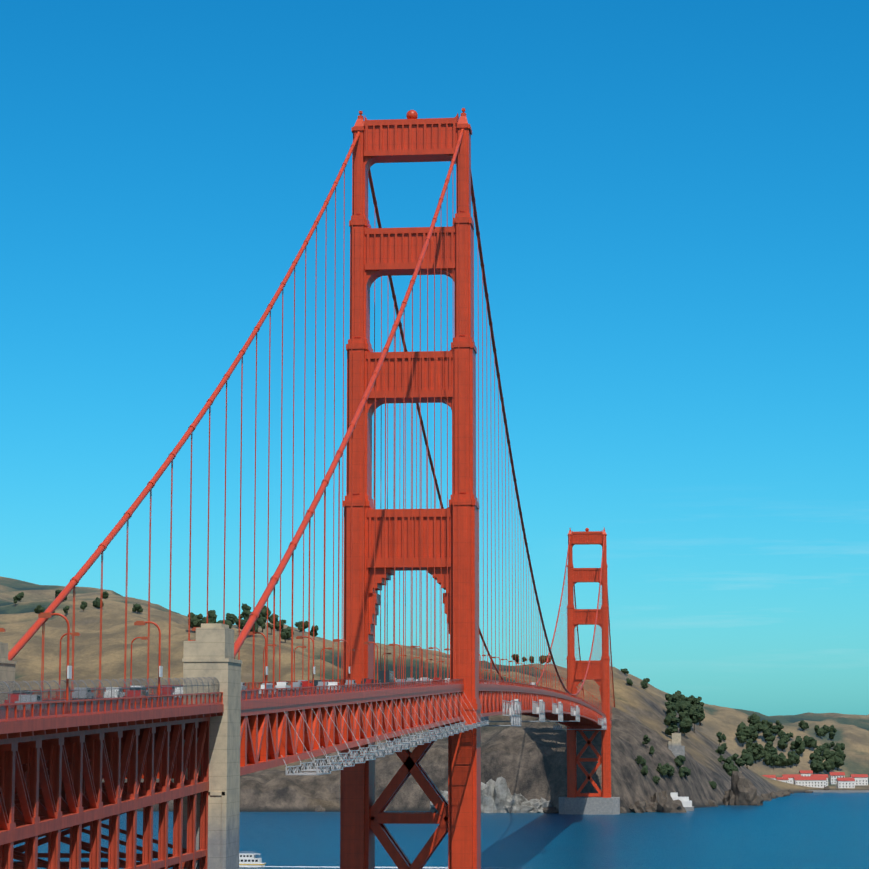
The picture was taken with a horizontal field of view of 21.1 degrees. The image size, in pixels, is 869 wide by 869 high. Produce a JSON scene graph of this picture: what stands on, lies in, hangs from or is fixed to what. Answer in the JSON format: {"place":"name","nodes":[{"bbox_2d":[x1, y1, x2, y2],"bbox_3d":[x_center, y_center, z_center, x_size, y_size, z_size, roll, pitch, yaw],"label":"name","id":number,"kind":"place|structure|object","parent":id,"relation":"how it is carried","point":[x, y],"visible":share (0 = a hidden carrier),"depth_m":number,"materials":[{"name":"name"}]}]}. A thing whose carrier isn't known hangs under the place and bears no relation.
{"place":"outdoors","nodes":[
{"label":"outdoors","id":0,"kind":"place"},
{"bbox_2d":[4,671,534,707],"bbox_3d":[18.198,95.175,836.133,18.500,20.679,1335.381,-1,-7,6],"label":"traffic car","id":1,"kind":"object","parent":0,"point":[278,685],"depth_m":377.25,"materials":[{"name":"metal"}]},
{"bbox_2d":[8,682,435,712],"bbox_3d":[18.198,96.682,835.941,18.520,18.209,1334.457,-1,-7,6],"label":"traffic tyres","id":2,"kind":"object","parent":1,"relation":"attached to","point":[43,711],"depth_m":341.60,"materials":[{"name":"rubber"}]},
{"bbox_2d":[16,678,488,709],"bbox_3d":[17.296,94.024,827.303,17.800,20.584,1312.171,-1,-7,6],"label":"cars","id":3,"kind":"object","parent":2,"relation":"on","point":[296,684],"visible":0.15,"depth_m":390.92,"materials":[{"name":"paint"}]},
{"bbox_2d":[28,671,535,700],"bbox_3d":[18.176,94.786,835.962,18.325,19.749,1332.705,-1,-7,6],"label":"vehicles","id":4,"kind":"object","parent":1,"relation":"attached to","point":[391,675],"visible":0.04,"depth_m":415.54,"materials":[{"name":"white metal"}]},
{"bbox_2d":[0,576,868,812],"bbox_3d":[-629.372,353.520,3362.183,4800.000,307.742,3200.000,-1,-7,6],"label":"hills","id":5,"kind":"structure","parent":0,"point":[527,761],"depth_m":2398.05,"materials":[{"name":"brown soil"}]},
{"bbox_2d":[13,589,845,788],"bbox_3d":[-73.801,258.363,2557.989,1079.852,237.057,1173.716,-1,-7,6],"label":"trees","id":6,"kind":"object","parent":5,"relation":"on","point":[690,710],"visible":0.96,"depth_m":2789.03,"materials":[{"name":"green plant"}]},
{"bbox_2d":[430,776,552,812],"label":"pale shore rocks","id":7,"kind":"object","parent":5,"relation":"on","point":[497,797],"visible":0.23,"depth_m":1879.29,"materials":[{"name":"grey stone"}]},
{"bbox_2d":[315,771,845,812],"bbox_3d":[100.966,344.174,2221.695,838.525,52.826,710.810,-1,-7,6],"label":"shore rocks","id":8,"kind":"object","parent":5,"relation":"on","point":[742,790],"visible":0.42,"depth_m":2066.88,"materials":[{"name":"stone"}]},
{"bbox_2d":[559,797,619,814],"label":"tower pier","id":9,"kind":"structure","parent":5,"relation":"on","point":[593,805],"depth_m":1840.55,"materials":[{"name":"concrete"}]},
{"bbox_2d":[566,528,610,797],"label":"tower","id":10,"kind":"structure","parent":9,"relation":"on","point":[578,669],"depth_m":1862.11,"materials":[{"name":"red metal"}]},
{"bbox_2d":[668,733,868,810],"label":"concrete structures","id":11,"kind":"object","parent":5,"relation":"on","point":[675,747],"visible":0.29,"depth_m":2030.89,"materials":[{"name":"grey concrete"}]},
{"bbox_2d":[670,772,867,806],"bbox_3d":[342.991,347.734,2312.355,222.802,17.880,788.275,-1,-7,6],"label":"white buildings","id":12,"kind":"structure","parent":5,"relation":"on","point":[685,801],"depth_m":2550.09,"materials":[{"name":"paint"}]},
{"bbox_2d":[762,770,867,780],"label":"building roofs","id":13,"kind":"structure","parent":5,"relation":"on","point":[810,777],"depth_m":2616.47,"materials":[{"name":"red tile"}]},
{"bbox_2d":[786,775,866,786],"bbox_3d":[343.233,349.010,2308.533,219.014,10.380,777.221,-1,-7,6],"label":"building windows","id":14,"kind":"structure","parent":5,"relation":"on","point":[832,782],"depth_m":2614.18,"materials":[{"name":"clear glass"}]},
{"bbox_2d":[0,0,868,715],"label":"sky","id":15,"kind":"structure","parent":0,"point":[672,196],"materials":[{"name":"blue"}]},
{"bbox_2d":[13,792,868,868],"bbox_3d":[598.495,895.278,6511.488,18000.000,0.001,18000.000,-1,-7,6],"label":"water","id":16,"kind":"structure","parent":0,"point":[814,830],"depth_m":1423.33,"materials":[{"name":"blue liquid"}]},
{"bbox_2d":[0,623,241,868],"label":"pylon","id":17,"kind":"object","parent":16,"relation":"in","point":[208,652],"visible":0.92,"depth_m":267.01,"materials":[{"name":"concrete"}]},
{"bbox_2d":[0,704,223,868],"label":"approach viaduct truss","id":18,"kind":"object","parent":17,"relation":"attached to","point":[75,794],"visible":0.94,"depth_m":221.96,"materials":[{"name":"red metal"}]},
{"bbox_2d":[0,704,203,721],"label":"arch span slab","id":19,"kind":"structure","parent":18,"relation":"on","point":[45,714],"depth_m":239.36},
{"bbox_2d":[0,677,219,717],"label":"fence posts","id":20,"kind":"object","parent":18,"relation":"on","point":[111,688],"visible":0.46,"depth_m":213.37,"materials":[{"name":"red metal"}]},
{"bbox_2d":[0,677,218,717],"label":"safety fence","id":21,"kind":"object","parent":20,"relation":"attached to","point":[75,696],"visible":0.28,"depth_m":209.02,"materials":[{"name":"metal"}]},
{"bbox_2d":[0,692,222,721],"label":"bridge railing","id":22,"kind":"object","parent":18,"relation":"on","point":[15,718],"visible":0.77,"depth_m":211.24,"materials":[{"name":"red metal"}]},
{"bbox_2d":[0,693,221,718],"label":"arch parapet pickets","id":23,"kind":"object","parent":22,"relation":"attached to","point":[59,711],"visible":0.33,"depth_m":207.94,"materials":[{"name":"red metal"}]},
{"bbox_2d":[50,613,599,713],"bbox_3d":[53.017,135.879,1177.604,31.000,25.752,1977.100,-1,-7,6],"label":"street lamps","id":24,"kind":"object","parent":18,"relation":"on","point":[68,633],"visible":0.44,"depth_m":348.93,"materials":[{"name":"red metal"}]},
{"bbox_2d":[67,666,349,678],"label":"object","id":25,"kind":"object","parent":24,"relation":"attached to","point":[69,672],"visible":0.83,"depth_m":234.64,"materials":[{"name":"white metal"}]},
{"bbox_2d":[0,613,598,701],"bbox_3d":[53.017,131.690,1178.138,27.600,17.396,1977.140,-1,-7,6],"label":"lamp heads","id":26,"kind":"object","parent":24,"relation":"attached to","point":[44,615],"visible":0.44,"depth_m":346.84,"materials":[{"name":"red metal"}]},
{"bbox_2d":[239,863,264,866],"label":"ferry hull","id":27,"kind":"object","parent":16,"relation":"in","point":[251,865],"visible":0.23,"depth_m":1121.66,"materials":[{"name":"white metal"}]},
{"bbox_2d":[239,852,261,862],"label":"ferry boat","id":28,"kind":"object","parent":27,"relation":"on","point":[250,858],"visible":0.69,"depth_m":1122.68,"materials":[{"name":"white metal"}]},
{"bbox_2d":[239,855,257,861],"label":"ferry windows","id":29,"kind":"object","parent":28,"relation":"in","point":[248,860],"visible":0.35,"depth_m":1122.41,"materials":[{"name":"black glass"}]},
{"bbox_2d":[264,866,517,868],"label":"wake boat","id":30,"kind":"object","parent":16,"relation":"on","point":[375,867],"visible":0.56,"depth_m":1116.74,"materials":[{"name":"white liquid"}]},
{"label":"tower pier","id":31,"kind":"object","parent":16,"relation":"in","visible":0},
{"bbox_2d":[340,108,481,868],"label":"tower","id":32,"kind":"structure","parent":31,"relation":"on","point":[365,818],"depth_m":599.86,"materials":[{"name":"red metal"}]},
{"bbox_2d":[8,128,614,706],"bbox_3d":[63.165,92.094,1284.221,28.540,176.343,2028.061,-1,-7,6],"label":"cables","id":33,"kind":"object","parent":32,"relation":"on","point":[74,582],"visible":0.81,"depth_m":444.72,"materials":[{"name":"paint"}]},
{"bbox_2d":[41,150,613,719],"bbox_3d":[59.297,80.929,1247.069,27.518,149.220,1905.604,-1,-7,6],"label":"suspender cables","id":34,"kind":"object","parent":33,"relation":"hanging from","point":[599,658],"visible":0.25,"depth_m":524.02,"materials":[{"name":"paint"}]},
{"bbox_2d":[47,684,611,778],"bbox_3d":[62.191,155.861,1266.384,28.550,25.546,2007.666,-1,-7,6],"label":"deck truss","id":35,"kind":"object","parent":34,"relation":"hanging from","point":[269,737],"visible":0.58,"depth_m":390.49,"materials":[{"name":"red metal"}]},
{"bbox_2d":[44,684,437,703],"bbox_3d":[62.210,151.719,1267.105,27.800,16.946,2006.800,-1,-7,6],"label":"road slab","id":36,"kind":"structure","parent":35,"relation":"on","point":[279,695],"depth_m":377.90,"materials":[{"name":"asphalt"}]},
{"bbox_2d":[36,679,600,710],"bbox_3d":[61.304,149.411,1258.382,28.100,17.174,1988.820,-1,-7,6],"label":"sidewalk rail pickets","id":37,"kind":"object","parent":36,"relation":"on","point":[306,689],"visible":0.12,"depth_m":384.99,"materials":[{"name":"red metal"}]},
{"bbox_2d":[31,679,611,721],"bbox_3d":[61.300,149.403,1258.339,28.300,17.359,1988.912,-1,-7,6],"label":"sidewalk rail","id":38,"kind":"object","parent":36,"relation":"on","point":[490,682],"visible":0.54,"depth_m":410.51,"materials":[{"name":"red metal"}]},
{"bbox_2d":[281,691,606,774],"bbox_3d":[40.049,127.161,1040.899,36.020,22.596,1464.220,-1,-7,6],"label":"steel work platforms","id":39,"kind":"object","parent":35,"relation":"hanging from","point":[514,718],"visible":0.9,"depth_m":451.93,"materials":[{"name":"grey metal"}]},
{"bbox_2d":[291,748,402,773],"bbox_3d":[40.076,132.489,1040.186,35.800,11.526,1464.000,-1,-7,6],"label":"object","id":40,"kind":"structure","parent":39,"relation":"attached to","point":[324,769],"depth_m":326.95,"materials":[{"name":"grey metal"}]},
{"bbox_2d":[509,699,605,723],"bbox_3d":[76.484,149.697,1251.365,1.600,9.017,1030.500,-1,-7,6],"label":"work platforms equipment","id":41,"kind":"object","parent":39,"relation":"attached to","point":[537,709],"visible":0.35,"depth_m":890.76,"materials":[{"name":"white paint"}]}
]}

